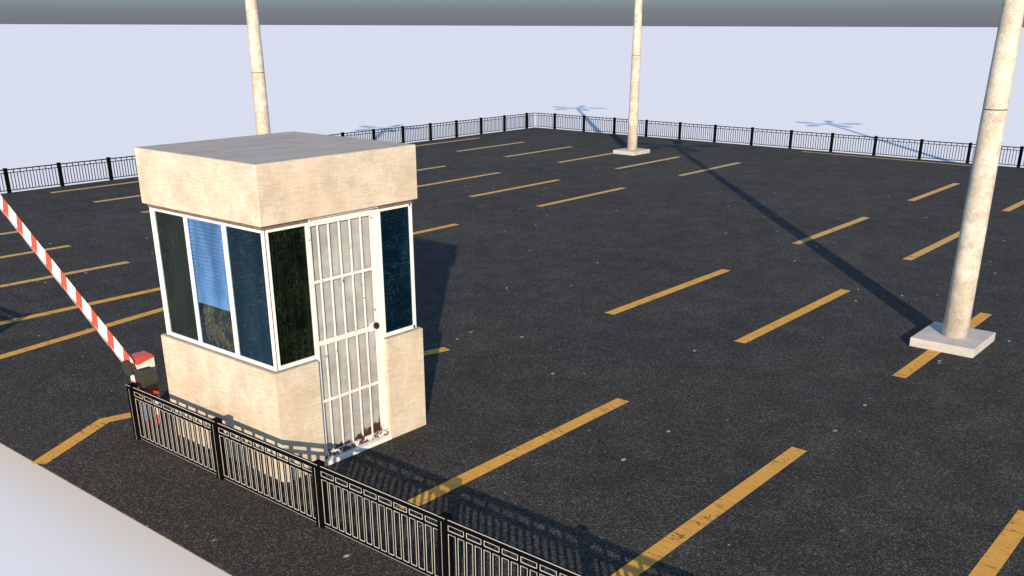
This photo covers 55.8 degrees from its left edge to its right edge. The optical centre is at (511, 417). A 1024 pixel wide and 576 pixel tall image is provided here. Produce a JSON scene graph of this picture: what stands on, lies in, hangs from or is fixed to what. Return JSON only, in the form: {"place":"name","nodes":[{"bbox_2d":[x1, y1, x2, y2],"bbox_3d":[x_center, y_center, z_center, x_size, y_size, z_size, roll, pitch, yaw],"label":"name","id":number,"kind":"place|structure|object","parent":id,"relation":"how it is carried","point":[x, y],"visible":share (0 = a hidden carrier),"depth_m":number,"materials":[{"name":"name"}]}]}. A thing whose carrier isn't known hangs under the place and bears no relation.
{"place":"outdoors","nodes":[
{"label":"outdoors","id":0,"kind":"place"},
{"bbox_2d":[0,24,1023,575],"bbox_3d":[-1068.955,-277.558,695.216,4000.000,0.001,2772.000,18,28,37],"label":"ground","id":1,"kind":"structure","parent":0,"point":[80,92],"depth_m":82.57,"materials":[{"name":"white"}]},
{"bbox_2d":[0,127,1023,575],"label":"car park asphalt","id":2,"kind":"object","parent":1,"relation":"on","point":[520,293],"visible":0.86,"depth_m":14.98,"materials":[{"name":"black asphalt"}]},
{"bbox_2d":[0,231,17,234],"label":"parking line","id":3,"kind":"object","parent":2,"relation":"on","point":[8,232],"visible":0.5,"depth_m":24.80,"materials":[{"name":"paint"}]},
{"bbox_2d":[0,245,69,257],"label":"parking line","id":4,"kind":"object","parent":2,"relation":"on","point":[33,251],"visible":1,"depth_m":22.65,"materials":[{"name":"paint"}]},
{"bbox_2d":[0,261,129,287],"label":"parking line","id":5,"kind":"object","parent":2,"relation":"on","point":[52,276],"visible":1,"depth_m":20.76,"materials":[{"name":"paint"}]},
{"bbox_2d":[0,287,160,324],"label":"parking line","id":6,"kind":"object","parent":2,"relation":"on","point":[75,307],"visible":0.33,"depth_m":18.29,"materials":[{"name":"yellow paint"}]},
{"bbox_2d":[0,195,162,426],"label":"barrier gate","id":7,"kind":"structure","parent":2,"relation":"on","point":[139,368],"depth_m":12.84,"materials":[{"name":"white metal"}]},
{"bbox_2d":[0,307,163,358],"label":"parking line","id":8,"kind":"object","parent":2,"relation":"on","point":[22,350],"visible":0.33,"depth_m":16.66,"materials":[{"name":"yellow paint"}]},
{"bbox_2d":[50,181,138,192],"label":"parking line","id":9,"kind":"object","parent":2,"relation":"on","point":[93,187],"visible":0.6,"depth_m":31.54,"materials":[{"name":"paint"}]},
{"bbox_2d":[93,195,140,201],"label":"parking line","id":10,"kind":"object","parent":2,"relation":"on","point":[117,198],"visible":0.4,"depth_m":29.57,"materials":[{"name":"paint"}]},
{"bbox_2d":[32,347,448,463],"bbox_3d":[-3.728,-0.393,14.170,6.584,0.001,1.003,-20,29,-39],"label":"parking line","id":11,"kind":"object","parent":2,"relation":"on","point":[59,449],"visible":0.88,"depth_m":12.66,"materials":[{"name":"yellow paint"}]},
{"bbox_2d":[245,0,270,134],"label":"light pole","id":12,"kind":"object","parent":2,"relation":"on","point":[261,112],"visible":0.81,"depth_m":25.47,"materials":[{"name":"concrete"}]},
{"bbox_2d":[0,113,533,192],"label":"metal fence","id":13,"kind":"object","parent":2,"relation":"on","point":[526,122],"visible":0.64,"depth_m":41.02,"materials":[{"name":"black metal"}]},
{"bbox_2d":[134,131,425,481],"bbox_3d":[-2.789,-1.533,12.157,2.329,3.640,2.325,18,28,37],"label":"guard booth","id":14,"kind":"object","parent":2,"relation":"on","point":[285,262],"visible":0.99,"depth_m":11.34,"materials":[{"name":"beige paint"}]},
{"bbox_2d":[149,207,202,344],"bbox_3d":[-4.049,-1.707,11.709,0.738,1.588,0.065,18,28,37],"label":"window","id":15,"kind":"structure","parent":14,"relation":"in","point":[172,229],"depth_m":11.74,"materials":[{"name":"glass"}]},
{"bbox_2d":[155,211,204,331],"bbox_3d":[-4.078,-1.894,12.167,0.061,1.588,0.689,18,28,37],"label":"window frame","id":16,"kind":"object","parent":14,"relation":"in","point":[200,304],"depth_m":12.13,"materials":[{"name":"white paint"}]},
{"bbox_2d":[184,215,240,357],"bbox_3d":[-3.462,-1.532,11.280,0.757,1.588,0.110,18,28,37],"label":"window","id":17,"kind":"structure","parent":14,"relation":"in","point":[207,236],"depth_m":11.28,"materials":[{"name":"blue glass"}]},
{"bbox_2d":[226,226,234,296],"bbox_3d":[-3.599,-2.098,12.664,0.024,1.560,0.710,18,28,36],"label":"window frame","id":18,"kind":"structure","parent":14,"relation":"in","point":[226,226],"depth_m":12.60,"materials":[{"name":"white paint"}]},
{"bbox_2d":[223,223,277,370],"bbox_3d":[-2.912,-1.345,10.823,0.720,1.588,0.061,18,28,37],"label":"window","id":19,"kind":"structure","parent":14,"relation":"in","point":[247,246],"depth_m":10.83,"materials":[{"name":"blue glass"}]},
{"bbox_2d":[265,223,317,370],"bbox_3d":[-2.471,-1.350,10.834,0.065,1.588,0.551,18,28,37],"label":"window","id":20,"kind":"structure","parent":14,"relation":"in","point":[287,248],"depth_m":10.85,"materials":[{"name":"glass"}]},
{"bbox_2d":[309,209,384,457],"bbox_3d":[-1.957,-0.982,11.626,0.092,2.900,0.942,18,28,37],"label":"door","id":21,"kind":"structure","parent":14,"relation":"in","point":[343,255],"depth_m":11.62,"materials":[{"name":"white paint"}]},
{"bbox_2d":[372,203,414,338],"bbox_3d":[-1.459,-1.806,11.948,0.061,1.588,0.633,18,28,37],"label":"window","id":22,"kind":"structure","parent":14,"relation":"in","point":[390,227],"depth_m":11.94,"materials":[{"name":"blue glass"}]},
{"bbox_2d":[371,203,415,327],"bbox_3d":[-1.530,-1.973,12.357,0.735,1.588,0.061,18,28,37],"label":"window frame","id":23,"kind":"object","parent":14,"relation":"in","point":[410,203],"depth_m":12.14,"materials":[{"name":"white paint"}]},
{"bbox_2d":[125,382,583,575],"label":"metal fence","id":24,"kind":"object","parent":2,"relation":"on","point":[445,525],"visible":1,"depth_m":10.18,"materials":[{"name":"black metal"}]},
{"bbox_2d":[416,166,444,170],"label":"parking line","id":25,"kind":"object","parent":2,"relation":"on","point":[430,168],"visible":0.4,"depth_m":35.57,"materials":[{"name":"paint"}]},
{"bbox_2d":[413,224,459,234],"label":"parking line","id":26,"kind":"object","parent":2,"relation":"on","point":[431,229],"visible":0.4,"depth_m":25.25,"materials":[{"name":"yellow paint"}]},
{"bbox_2d":[416,138,476,145],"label":"parking line","id":27,"kind":"object","parent":2,"relation":"on","point":[445,142],"visible":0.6,"depth_m":43.22,"materials":[{"name":"paint"}]},
{"bbox_2d":[417,172,499,186],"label":"parking line","id":28,"kind":"object","parent":2,"relation":"on","point":[458,179],"visible":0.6,"depth_m":33.09,"materials":[{"name":"paint"}]},
{"bbox_2d":[457,142,522,151],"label":"parking line","id":29,"kind":"object","parent":2,"relation":"on","point":[490,146],"visible":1,"depth_m":41.82,"materials":[{"name":"paint"}]},
{"bbox_2d":[389,398,628,513],"bbox_3d":[0.154,0.396,12.232,0.205,0.001,4.467,18,28,37],"label":"parking line","id":30,"kind":"object","parent":2,"relation":"on","point":[463,478],"visible":0.8,"depth_m":12.04,"materials":[{"name":"yellow paint"}]},
{"bbox_2d":[470,179,558,196],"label":"parking line","id":31,"kind":"object","parent":2,"relation":"on","point":[513,188],"visible":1,"depth_m":31.30,"materials":[{"name":"paint"}]},
{"bbox_2d":[504,146,570,156],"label":"parking line","id":32,"kind":"object","parent":2,"relation":"on","point":[537,151],"visible":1,"depth_m":40.21,"materials":[{"name":"paint"}]},
{"bbox_2d":[538,187,623,206],"bbox_3d":[2.199,-6.808,29.851,0.205,0.001,4.477,18,28,37],"label":"parking line","id":33,"kind":"object","parent":2,"relation":"on","point":[580,197],"visible":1,"depth_m":29.69,"materials":[{"name":"paint"}]},
{"bbox_2d":[559,153,612,162],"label":"parking line","id":34,"kind":"object","parent":2,"relation":"on","point":[585,157],"visible":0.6,"depth_m":38.42,"materials":[{"name":"paint"}]},
{"bbox_2d":[613,0,649,155],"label":"light pole","id":35,"kind":"object","parent":2,"relation":"on","point":[631,149],"visible":1,"depth_m":38.60,"materials":[{"name":"concrete"}]},
{"bbox_2d":[614,157,678,168],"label":"parking line","id":36,"kind":"object","parent":2,"relation":"on","point":[645,163],"visible":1,"depth_m":36.79,"materials":[{"name":"paint"}]},
{"bbox_2d":[605,269,730,314],"bbox_3d":[3.226,-2.560,19.460,0.205,0.001,4.461,18,28,37],"label":"parking line","id":37,"kind":"object","parent":2,"relation":"on","point":[660,294],"visible":1,"depth_m":19.28,"materials":[{"name":"yellow paint"}]},
{"bbox_2d":[611,447,805,575],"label":"parking line","id":38,"kind":"object","parent":2,"relation":"on","point":[656,552],"visible":1,"depth_m":10.55,"materials":[{"name":"yellow paint"}]},
{"bbox_2d":[679,162,738,175],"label":"parking line","id":39,"kind":"object","parent":2,"relation":"on","point":[709,169],"visible":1,"depth_m":35.29,"materials":[{"name":"paint"}]},
{"bbox_2d":[537,113,1023,166],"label":"metal fence","id":40,"kind":"object","parent":2,"relation":"on","point":[680,125],"visible":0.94,"depth_m":41.31,"materials":[{"name":"black metal"}]},
{"bbox_2d":[735,289,848,342],"bbox_3d":[5.269,-1.912,17.871,0.205,0.001,4.476,18,28,37],"label":"parking line","id":41,"kind":"object","parent":2,"relation":"on","point":[784,320],"visible":1,"depth_m":17.65,"materials":[{"name":"yellow paint"}]},
{"bbox_2d":[794,217,868,243],"bbox_3d":[8.330,-4.864,25.087,0.205,0.001,4.485,18,28,37],"label":"parking line","id":42,"kind":"object","parent":2,"relation":"on","point":[804,240],"visible":1,"depth_m":24.98,"materials":[{"name":"paint"}]},
{"bbox_2d":[802,151,971,165],"bbox_3d":[14.640,-10.201,38.131,6.830,0.001,0.160,18,28,37],"label":"parking line","id":43,"kind":"object","parent":2,"relation":"on","point":[887,158],"visible":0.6,"depth_m":38.09,"materials":[{"name":"paint"}]},
{"bbox_2d":[903,231,959,259],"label":"parking line","id":44,"kind":"object","parent":2,"relation":"on","point":[932,247],"visible":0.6,"depth_m":23.15,"materials":[{"name":"paint"}]},
{"bbox_2d":[908,183,958,200],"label":"parking line","id":45,"kind":"object","parent":2,"relation":"on","point":[932,192],"visible":1,"depth_m":30.52,"materials":[{"name":"paint"}]},
{"bbox_2d":[893,313,991,377],"bbox_3d":[7.316,-1.266,16.287,0.205,0.001,4.486,18,28,37],"label":"parking line","id":46,"kind":"object","parent":2,"relation":"on","point":[913,366],"visible":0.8,"depth_m":15.47,"materials":[{"name":"yellow paint"}]},
{"bbox_2d":[909,0,1023,357],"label":"light pole","id":47,"kind":"object","parent":2,"relation":"on","point":[953,333],"visible":1,"depth_m":15.23,"materials":[{"name":"concrete"}]},
{"bbox_2d":[968,510,1023,575],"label":"parking line","id":48,"kind":"object","parent":2,"relation":"on","point":[995,557],"visible":1,"depth_m":9.91,"materials":[{"name":"yellow paint"}]},
{"bbox_2d":[1002,200,1023,210],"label":"parking line","id":49,"kind":"object","parent":2,"relation":"on","point":[1016,205],"visible":1,"depth_m":28.21,"materials":[{"name":"paint"}]},
{"bbox_2d":[0,0,1023,26],"label":"sky","id":50,"kind":"structure","parent":0,"point":[733,13],"materials":[{"name":"grey"}]}
]}

